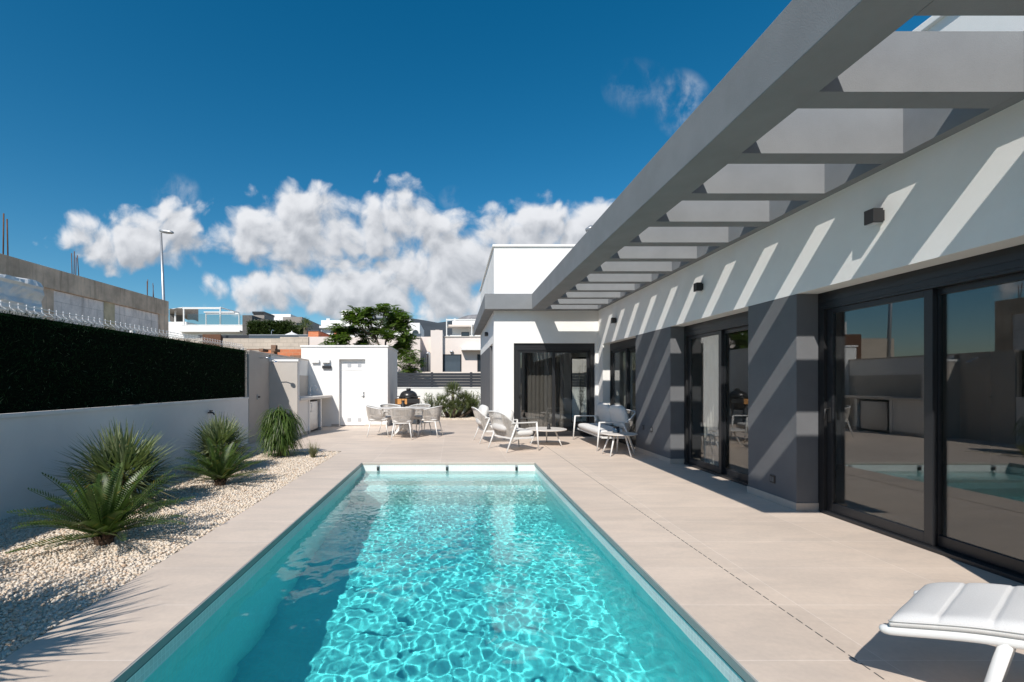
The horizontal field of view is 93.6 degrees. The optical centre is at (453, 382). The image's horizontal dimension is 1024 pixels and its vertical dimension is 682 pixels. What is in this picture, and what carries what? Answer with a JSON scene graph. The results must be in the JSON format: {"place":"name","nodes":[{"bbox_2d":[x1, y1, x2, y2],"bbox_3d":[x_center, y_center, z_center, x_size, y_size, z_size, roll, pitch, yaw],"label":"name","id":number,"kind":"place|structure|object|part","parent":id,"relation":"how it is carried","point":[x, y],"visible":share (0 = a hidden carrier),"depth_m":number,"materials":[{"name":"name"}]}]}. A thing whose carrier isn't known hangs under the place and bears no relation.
{"place":"outdoors","nodes":[
{"label":"outdoors","id":0,"kind":"place"},
{"bbox_2d":[0,213,168,337],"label":"unfinished building","id":1,"kind":"structure","parent":0,"point":[70,293],"depth_m":11.81,"materials":[{"name":"concrete"}]},
{"bbox_2d":[169,307,241,337],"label":"terrace house","id":2,"kind":"structure","parent":0,"point":[178,317],"depth_m":36.30,"materials":[{"name":"white paint"}]},
{"bbox_2d":[242,311,279,334],"bbox_3d":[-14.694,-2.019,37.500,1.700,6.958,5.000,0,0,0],"label":"stone house","id":3,"kind":"structure","parent":0,"point":[260,315],"depth_m":35.70,"materials":[{"name":"stone"}]},
{"bbox_2d":[0,416,585,660],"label":"garden bed","id":4,"kind":"object","parent":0,"point":[71,594],"visible":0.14,"depth_m":3.88,"materials":[{"name":"beige gravel"}]},
{"bbox_2d":[5,462,194,552],"bbox_3d":[-3.046,1.048,4.190,1.331,0.744,1.349,0,0,0],"label":"cycad","id":5,"kind":"object","parent":4,"relation":"on","point":[101,522],"visible":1,"depth_m":4.07,"materials":[{"name":"green plant"}]},
{"bbox_2d":[43,416,185,506],"bbox_3d":[-3.728,0.977,5.344,1.466,1.200,1.415,0,0,0],"label":"fan palm","id":6,"kind":"object","parent":4,"relation":"on","point":[119,449],"visible":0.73,"depth_m":5.23,"materials":[{"name":"green plant"}]},
{"bbox_2d":[0,397,248,519],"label":"garden wall","id":7,"kind":"structure","parent":4,"relation":"on","point":[31,443],"depth_m":5.81,"materials":[{"name":"white paint"}]},
{"bbox_2d":[0,300,247,414],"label":"hedge","id":8,"kind":"object","parent":7,"relation":"on","point":[46,364],"visible":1,"depth_m":6.37,"materials":[{"name":"green plant"}]},
{"bbox_2d":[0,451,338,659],"bbox_3d":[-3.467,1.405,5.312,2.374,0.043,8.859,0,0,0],"label":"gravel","id":9,"kind":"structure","parent":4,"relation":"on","point":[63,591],"depth_m":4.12,"materials":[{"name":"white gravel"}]},
{"bbox_2d":[173,411,257,468],"bbox_3d":[-3.741,0.964,7.583,1.237,1.045,1.241,0,0,0],"label":"fan palm","id":10,"kind":"object","parent":4,"relation":"on","point":[222,431],"visible":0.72,"depth_m":7.48,"materials":[{"name":"green plant"}]},
{"bbox_2d":[168,438,269,486],"bbox_3d":[-3.194,1.091,6.532,1.198,0.657,1.168,0,0,25],"label":"cycad","id":11,"kind":"object","parent":4,"relation":"on","point":[219,471],"visible":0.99,"depth_m":6.47,"materials":[{"name":"green plant"}]},
{"bbox_2d":[254,404,308,456],"bbox_3d":[-3.297,0.912,9.098,1.046,1.019,1.159,0,0,-23],"label":"weeping shrub","id":12,"kind":"object","parent":4,"relation":"on","point":[280,429],"visible":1,"depth_m":8.87,"materials":[{"name":"green plant"}]},
{"bbox_2d":[305,442,319,457],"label":"grass tuft","id":13,"kind":"object","parent":4,"relation":"on","point":[312,451],"visible":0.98,"depth_m":8.93,"materials":[{"name":"green plant"}]},
{"bbox_2d":[414,416,475,419],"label":"gravel","id":14,"kind":"structure","parent":4,"relation":"on","point":[459,418],"depth_m":18.38,"materials":[{"name":"beige gravel"}]},
{"bbox_2d":[420,392,440,407],"bbox_3d":[-1.003,0.904,19.455,0.937,1.038,0.974,0,0,35],"label":"oleander","id":15,"kind":"object","parent":14,"relation":"on","point":[430,402],"visible":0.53,"depth_m":19.49,"materials":[{"name":"plant"}]},
{"bbox_2d":[433,380,479,417],"bbox_3d":[0.142,0.693,18.943,2.286,1.645,1.462,0,0,0],"label":"shrub","id":16,"kind":"object","parent":4,"relation":"on","point":[451,408],"visible":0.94,"depth_m":18.83,"materials":[{"name":"plant"}]},
{"bbox_2d":[463,390,480,416],"bbox_3d":[0.695,0.818,19.595,1.062,1.211,1.043,0,0,30],"label":"oleander","id":17,"kind":"object","parent":4,"relation":"on","point":[471,412],"visible":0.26,"depth_m":19.54,"materials":[{"name":"plant"}]},
{"bbox_2d":[577,362,585,418],"bbox_3d":[5.032,0.275,18.550,0.550,2.292,0.560,0,0,0],"label":"bamboo","id":18,"kind":"object","parent":4,"relation":"on","point":[580,401],"visible":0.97,"depth_m":18.56,"materials":[{"name":"brown plant"}]},
{"bbox_2d":[272,314,320,330],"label":"house","id":19,"kind":"structure","parent":0,"point":[291,317],"depth_m":44.00,"materials":[{"name":"white paint"}]},
{"bbox_2d":[319,310,381,336],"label":"house","id":20,"kind":"structure","parent":0,"point":[327,321],"depth_m":42.00,"materials":[{"name":"white paint"}]},
{"bbox_2d":[393,319,423,336],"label":"house","id":21,"kind":"structure","parent":0,"point":[418,329],"depth_m":46.00,"materials":[{"name":"white paint"}]},
{"bbox_2d":[375,317,451,336],"bbox_3d":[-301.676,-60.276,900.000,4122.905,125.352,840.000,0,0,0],"label":"hills","id":22,"kind":"structure","parent":0,"point":[428,326],"depth_m":822.88,"materials":[{"name":"grey stone"}]},
{"bbox_2d":[362,465,534,470],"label":"pool end wall","id":23,"kind":"structure","parent":0,"point":[450,467],"depth_m":8.35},
{"bbox_2d":[362,463,533,464],"bbox_3d":[-0.088,1.419,8.364,3.096,0.032,0.038,0,0,0],"label":"pool coping end","id":24,"kind":"object","parent":23,"relation":"attached to","point":[447,463],"visible":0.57,"depth_m":8.35,"materials":[{"name":"stone"}]},
{"bbox_2d":[446,319,480,335],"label":"house","id":25,"kind":"structure","parent":0,"point":[462,327],"depth_m":45.52,"materials":[{"name":"white paint"}]},
{"bbox_2d":[461,332,468,335],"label":"window","id":26,"kind":"structure","parent":25,"relation":"in","point":[462,333],"depth_m":44.99,"materials":[{"name":"glass"}]},
{"bbox_2d":[0,0,930,451],"label":"sky","id":27,"kind":"structure","parent":0,"point":[313,160],"materials":[{"name":"blue"}]},
{"bbox_2d":[459,314,476,318],"bbox_3d":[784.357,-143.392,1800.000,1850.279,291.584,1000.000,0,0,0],"label":"rocky hills","id":28,"kind":"structure","parent":0,"point":[470,317],"depth_m":1778.21,"materials":[{"name":"grey stone"}]},
{"bbox_2d":[397,372,583,378],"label":"neighbour wall","id":29,"kind":"structure","parent":0,"point":[458,378],"depth_m":23.00,"materials":[{"name":"beige metal"}]},
{"bbox_2d":[0,420,1023,681],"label":"deck","id":30,"kind":"structure","parent":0,"point":[848,588],"depth_m":3.61,"materials":[{"name":"ceramic"}]},
{"bbox_2d":[245,350,308,443],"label":"boundary wall","id":31,"kind":"structure","parent":30,"relation":"on","point":[257,374],"depth_m":11.37,"materials":[{"name":"white paint"}]},
{"bbox_2d":[269,359,300,435],"bbox_3d":[-4.269,0.407,12.105,0.738,1.985,0.190,0,0,0],"label":"shower partition","id":32,"kind":"object","parent":30,"relation":"on","point":[284,382],"visible":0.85,"depth_m":12.03,"materials":[{"name":"beige paint"}]},
{"bbox_2d":[310,400,317,431],"bbox_3d":[-4.281,0.950,13.620,0.678,0.860,0.960,0,0,0],"label":"fridge","id":33,"kind":"object","parent":30,"relation":"on","point":[313,414],"visible":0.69,"depth_m":13.68,"materials":[{"name":"black plastic"}]},
{"bbox_3d":[-3.986,0.940,13.655,0.088,0.800,0.870,0,0,0],"label":"door","id":34,"kind":"part","parent":33,"relation":"part of","materials":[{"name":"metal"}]},
{"bbox_2d":[300,395,331,435],"bbox_3d":[-4.264,0.899,13.726,0.768,0.999,3.088,0,0,0],"label":"outdoor kitchen","id":35,"kind":"object","parent":30,"relation":"on","point":[305,407],"visible":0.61,"depth_m":13.02,"materials":[{"name":"stone"}]},
{"bbox_2d":[300,345,397,425],"bbox_3d":[-3.485,0.102,16.590,2.830,2.595,2.680,0,0,0],"label":"store room","id":36,"kind":"object","parent":30,"relation":"on","point":[354,380],"visible":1,"depth_m":15.28,"materials":[{"name":"white paint"}]},
{"bbox_2d":[311,359,318,362],"bbox_3d":[-4.400,-0.685,15.235,0.240,0.110,0.090,0,0,0],"label":"junction box","id":37,"kind":"object","parent":36,"relation":"attached to","point":[314,360],"visible":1,"depth_m":15.19,"materials":[{"name":"white paint"}]},
{"bbox_2d":[322,359,329,362],"bbox_3d":[-4.060,-0.685,15.235,0.240,0.110,0.090,0,0,0],"label":"junction box","id":38,"kind":"object","parent":36,"relation":"attached to","point":[325,360],"visible":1,"depth_m":15.19,"materials":[{"name":"white paint"}]},
{"bbox_2d":[340,360,364,424],"bbox_3d":[-3.240,0.317,15.405,0.830,2.125,0.110,0,0,0],"label":"door","id":39,"kind":"structure","parent":36,"relation":"in","point":[352,372],"depth_m":15.42,"materials":[{"name":"white paint"}]},
{"bbox_2d":[366,405,388,436],"bbox_3d":[-1.997,0.999,12.517,0.594,0.807,0.657,0,0,-9],"label":"rope chair","id":40,"kind":"object","parent":30,"relation":"on","point":[372,415],"visible":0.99,"depth_m":12.28,"materials":[{"name":"white fabric"}]},
{"bbox_2d":[379,404,403,434],"bbox_3d":[-1.729,0.999,13.214,0.657,0.807,0.594,0,0,-32],"label":"rope chair","id":41,"kind":"object","parent":30,"relation":"on","point":[387,414],"visible":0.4,"depth_m":13.29,"materials":[{"name":"white fabric"}]},
{"bbox_2d":[389,407,415,439],"bbox_3d":[-1.270,0.999,11.933,0.657,0.807,0.594,0,0,0],"label":"rope chair","id":42,"kind":"object","parent":30,"relation":"on","point":[397,419],"visible":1,"depth_m":11.72,"materials":[{"name":"white fabric"}]},
{"bbox_2d":[379,406,427,436],"bbox_3d":[-1.300,1.024,12.550,1.280,0.739,1.280,0,0,0],"label":"round table","id":43,"kind":"object","parent":30,"relation":"on","point":[403,427],"visible":0.66,"depth_m":12.44,"materials":[{"name":"metal"}]},
{"bbox_2d":[401,398,404,406],"bbox_3d":[-1.300,0.518,12.350,0.132,0.275,0.132,0,0,0],"label":"lantern","id":44,"kind":"object","parent":43,"relation":"on","point":[402,403],"visible":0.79,"depth_m":12.31,"materials":[{"name":"black plastic"}]},
{"bbox_2d":[395,388,419,424],"bbox_3d":[-1.524,0.792,16.198,0.849,1.214,0.675,0,0,0],"label":"kamado grill","id":45,"kind":"object","parent":30,"relation":"on","point":[409,395],"visible":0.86,"depth_m":15.91,"materials":[{"name":"black ceramic"}]},
{"bbox_2d":[406,404,431,433],"bbox_3d":[-0.943,0.999,13.265,0.657,0.807,0.594,0,0,26],"label":"rope chair","id":46,"kind":"object","parent":30,"relation":"on","point":[417,416],"visible":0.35,"depth_m":13.40,"materials":[{"name":"white fabric"}]},
{"bbox_2d":[417,405,442,436],"bbox_3d":[-0.584,0.999,12.496,0.594,0.807,0.657,0,0,14],"label":"rope chair","id":47,"kind":"object","parent":30,"relation":"on","point":[434,414],"visible":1,"depth_m":12.27,"materials":[{"name":"white fabric"}]},
{"bbox_2d":[111,463,757,681],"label":"pool coping","id":48,"kind":"object","parent":30,"relation":"on","point":[177,628],"visible":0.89,"depth_m":3.09,"materials":[{"name":"grey stone"}]},
{"bbox_2d":[471,405,512,443],"bbox_3d":[0.889,0.967,11.374,0.878,0.877,0.781,0,0,-8],"label":"lounge armchair","id":49,"kind":"object","parent":30,"relation":"on","point":[481,418],"visible":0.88,"depth_m":11.05,"materials":[{"name":"wicker"}]},
{"bbox_2d":[488,408,538,452],"bbox_3d":[1.213,0.967,9.973,0.878,0.877,0.781,0,0,-25],"label":"lounge armchair","id":50,"kind":"object","parent":30,"relation":"on","point":[501,420],"visible":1,"depth_m":9.72,"materials":[{"name":"wicker"}]},
{"bbox_2d":[526,427,566,445],"bbox_3d":[2.090,1.220,10.750,0.920,0.370,0.920,0,0,0],"label":"table","id":51,"kind":"object","parent":30,"relation":"on","point":[552,429],"visible":0.85,"depth_m":10.54,"materials":[{"name":"metal"}]},
{"bbox_2d":[573,402,635,450],"bbox_3d":[3.361,0.939,10.720,0.878,0.932,1.991,0,0,0],"label":"sofa","id":52,"kind":"object","parent":30,"relation":"on","point":[607,417],"visible":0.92,"depth_m":10.25,"materials":[{"name":"fabric"}]},
{"bbox_2d":[601,431,637,456],"bbox_3d":[3.200,1.190,9.220,0.680,0.429,0.680,0,0,0],"label":"table","id":53,"kind":"object","parent":30,"relation":"on","point":[611,433],"visible":0.94,"depth_m":9.14,"materials":[{"name":"metal"}]},
{"bbox_2d":[612,426,619,432],"bbox_3d":[3.160,0.912,9.270,0.140,0.125,0.140,0,0,0],"label":"candle jar","id":54,"kind":"object","parent":53,"relation":"on","point":[615,429],"visible":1,"depth_m":9.22,"materials":[{"name":"blue glass"}]},
{"bbox_2d":[544,445,884,679],"bbox_3d":[2.030,1.398,6.101,0.005,0.002,11.002,0,0,0],"label":"slot drain","id":55,"kind":"object","parent":30,"relation":"on","point":[752,588],"visible":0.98,"depth_m":3.11,"materials":[{"name":"metal"}]},
{"bbox_2d":[879,582,1023,681],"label":"sun lounger","id":56,"kind":"object","parent":30,"relation":"on","point":[987,613],"visible":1,"depth_m":1.97,"materials":[{"name":"white fabric"}]},
{"bbox_2d":[474,0,1023,583],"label":"house","id":57,"kind":"structure","parent":0,"point":[814,344],"depth_m":5.25,"materials":[{"name":"white paint"}]},
{"bbox_2d":[571,357,585,422],"bbox_3d":[3.990,0.240,15.100,0.580,2.080,0.080,0,0,0],"label":"window frame","id":58,"kind":"structure","parent":57,"relation":"in","point":[571,357],"depth_m":15.06,"materials":[{"name":"metal"}]},
{"bbox_2d":[611,318,616,323],"bbox_3d":[3.697,-1.428,11.000,0.105,0.128,0.100,0,0,0],"label":"wall lamp","id":59,"kind":"object","parent":57,"relation":"attached to","point":[613,320],"visible":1,"depth_m":10.95,"materials":[{"name":"grey metal"}]},
{"bbox_2d":[693,282,702,291],"bbox_3d":[3.697,-1.438,7.200,0.105,0.128,0.100,0,0,0],"label":"wall lamp","id":60,"kind":"object","parent":57,"relation":"attached to","point":[697,286],"visible":1,"depth_m":7.15,"materials":[{"name":"grey metal"}]},
{"bbox_2d":[770,474,774,482],"bbox_3d":[3.742,1.130,5.600,0.016,0.090,0.090,0,0,0],"label":"wall socket","id":61,"kind":"object","parent":57,"relation":"attached to","point":[772,478],"depth_m":5.58,"materials":[{"name":"plastic"}]},
{"bbox_2d":[864,208,884,225],"bbox_3d":[3.697,-1.454,4.190,0.105,0.128,0.100,0,0,0],"label":"wall lamp","id":62,"kind":"object","parent":57,"relation":"attached to","point":[873,216],"visible":1,"depth_m":4.15,"materials":[{"name":"grey metal"}]},
{"label":"ground","id":63,"kind":"structure","parent":0,"visible":0},
{"bbox_2d":[0,274,44,318],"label":"wrapped pallet","id":64,"kind":"object","parent":63,"relation":"on","point":[29,293],"visible":0.21,"depth_m":8.41,"materials":[{"name":"plastic"}]},
{"bbox_2d":[159,229,173,299],"bbox_3d":[-15.620,-3.438,26.000,0.772,9.803,0.300,0,0,0],"label":"street lamp","id":65,"kind":"object","parent":63,"relation":"on","point":[162,263],"visible":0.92,"depth_m":25.94,"materials":[{"name":"metal"}]},
{"bbox_2d":[203,334,222,345],"bbox_3d":[-12.360,-0.506,24.530,0.922,3.932,0.260,0,0,0],"label":"rusty formwork","id":66,"kind":"object","parent":63,"relation":"on","point":[218,337],"visible":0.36,"depth_m":24.40,"materials":[{"name":"metal"}]},
{"bbox_2d":[169,337,308,351],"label":"block wall","id":67,"kind":"structure","parent":63,"relation":"on","point":[280,342],"depth_m":26.00,"materials":[{"name":"beige concrete"}]},
{"bbox_2d":[198,335,307,337],"bbox_3d":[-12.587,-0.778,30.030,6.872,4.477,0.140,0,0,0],"label":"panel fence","id":68,"kind":"object","parent":67,"relation":"on","point":[250,336],"visible":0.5,"depth_m":30.00,"materials":[{"name":"brown stone"}]},
{"bbox_2d":[246,345,279,354],"bbox_3d":[-8.162,-0.066,20.260,1.451,3.052,0.720,0,0,0],"label":"timber frame","id":69,"kind":"object","parent":63,"relation":"on","point":[274,349],"visible":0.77,"depth_m":20.20,"materials":[{"name":"brown wood"}]},
{"bbox_2d":[246,319,295,334],"bbox_3d":[-12.995,-1.537,34.213,3.325,5.995,1.844,0,0,0],"label":"clipped hedge","id":70,"kind":"object","parent":63,"relation":"on","point":[260,327],"visible":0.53,"depth_m":33.56,"materials":[{"name":"green plant"}]},
{"bbox_2d":[265,349,300,357],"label":"brick wall","id":71,"kind":"structure","parent":63,"relation":"on","point":[296,353],"depth_m":22.00,"materials":[{"name":"orange brick"}]},
{"bbox_2d":[287,324,308,334],"bbox_3d":[-10.900,-1.340,33.455,1.349,5.599,1.265,0,0,0],"label":"clipped hedge","id":72,"kind":"object","parent":63,"relation":"on","point":[294,329],"visible":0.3,"depth_m":33.08,"materials":[{"name":"green plant"}]},
{"bbox_2d":[297,318,314,334],"bbox_3d":[-10.066,-1.532,32.520,1.504,5.985,1.544,0,0,0],"label":"palm","id":73,"kind":"object","parent":63,"relation":"on","point":[305,328],"visible":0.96,"depth_m":32.41,"materials":[{"name":"green plant"}]},
{"bbox_2d":[308,330,334,336],"bbox_3d":[-7.641,-0.850,29.500,1.768,4.620,3.100,0,0,0],"label":"brick shell","id":74,"kind":"object","parent":63,"relation":"on","point":[314,333],"visible":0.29,"depth_m":28.00,"materials":[{"name":"orange brick"}]},
{"bbox_2d":[318,303,417,368],"bbox_3d":[-4.263,-1.062,22.508,5.415,5.140,3.180,0,0,0],"label":"feather leaf tree","id":75,"kind":"object","parent":63,"relation":"on","point":[395,319],"visible":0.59,"depth_m":22.06,"materials":[{"name":"green plant"}]},
{"bbox_2d":[397,349,426,378],"bbox_3d":[-1.967,-0.005,21.550,1.476,3.015,1.602,0,0,14],"label":"shrub","id":76,"kind":"object","parent":63,"relation":"on","point":[410,358],"visible":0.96,"depth_m":21.38,"materials":[{"name":"green plant"}]},
{"bbox_2d":[309,330,585,371],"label":"neighbour house","id":77,"kind":"structure","parent":63,"relation":"on","point":[440,351],"depth_m":26.99,"materials":[{"name":"white paint"}]},
{"bbox_2d":[443,354,460,371],"bbox_3d":[-0.068,-1.041,26.995,1.041,1.116,0.050,0,0,0],"label":"window","id":78,"kind":"structure","parent":77,"relation":"in","point":[451,362],"depth_m":26.99,"materials":[{"name":"glass"}]},
{"bbox_2d":[477,354,480,371],"bbox_3d":[1.885,-1.041,26.995,1.056,1.116,0.050,0,0,0],"label":"window","id":79,"kind":"structure","parent":77,"relation":"in","point":[478,355],"depth_m":26.99,"materials":[{"name":"glass"}]},
{"bbox_2d":[397,387,585,415],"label":"back wall","id":80,"kind":"structure","parent":63,"relation":"on","point":[421,391],"depth_m":20.00,"materials":[{"name":"white paint"}]},
{"bbox_2d":[397,372,585,386],"bbox_3d":[3.500,-0.120,20.093,16.800,0.640,0.075,0,0,0],"label":"slat fence","id":81,"kind":"object","parent":80,"relation":"on","point":[432,382],"visible":0.21,"depth_m":20.07,"materials":[{"name":"grey metal"}]},
{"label":"pool wall","id":82,"kind":"structure","parent":0,"visible":0},
{"bbox_2d":[110,464,758,681],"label":"pool waterline wall","id":83,"kind":"structure","parent":82,"relation":"on","point":[174,644],"depth_m":3.26,"materials":[{"name":"tile"}]},
{"bbox_2d":[125,466,745,681],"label":"pool grout line","id":84,"kind":"object","parent":83,"relation":"attached to","point":[326,498],"visible":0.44,"depth_m":3.15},
{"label":"pool floor","id":85,"kind":"structure","parent":0,"visible":0},
{"bbox_2d":[144,471,728,681],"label":"water","id":86,"kind":"structure","parent":85,"relation":"in","point":[443,576],"depth_m":3.35,"materials":[{"name":"teal liquid"}]}
]}

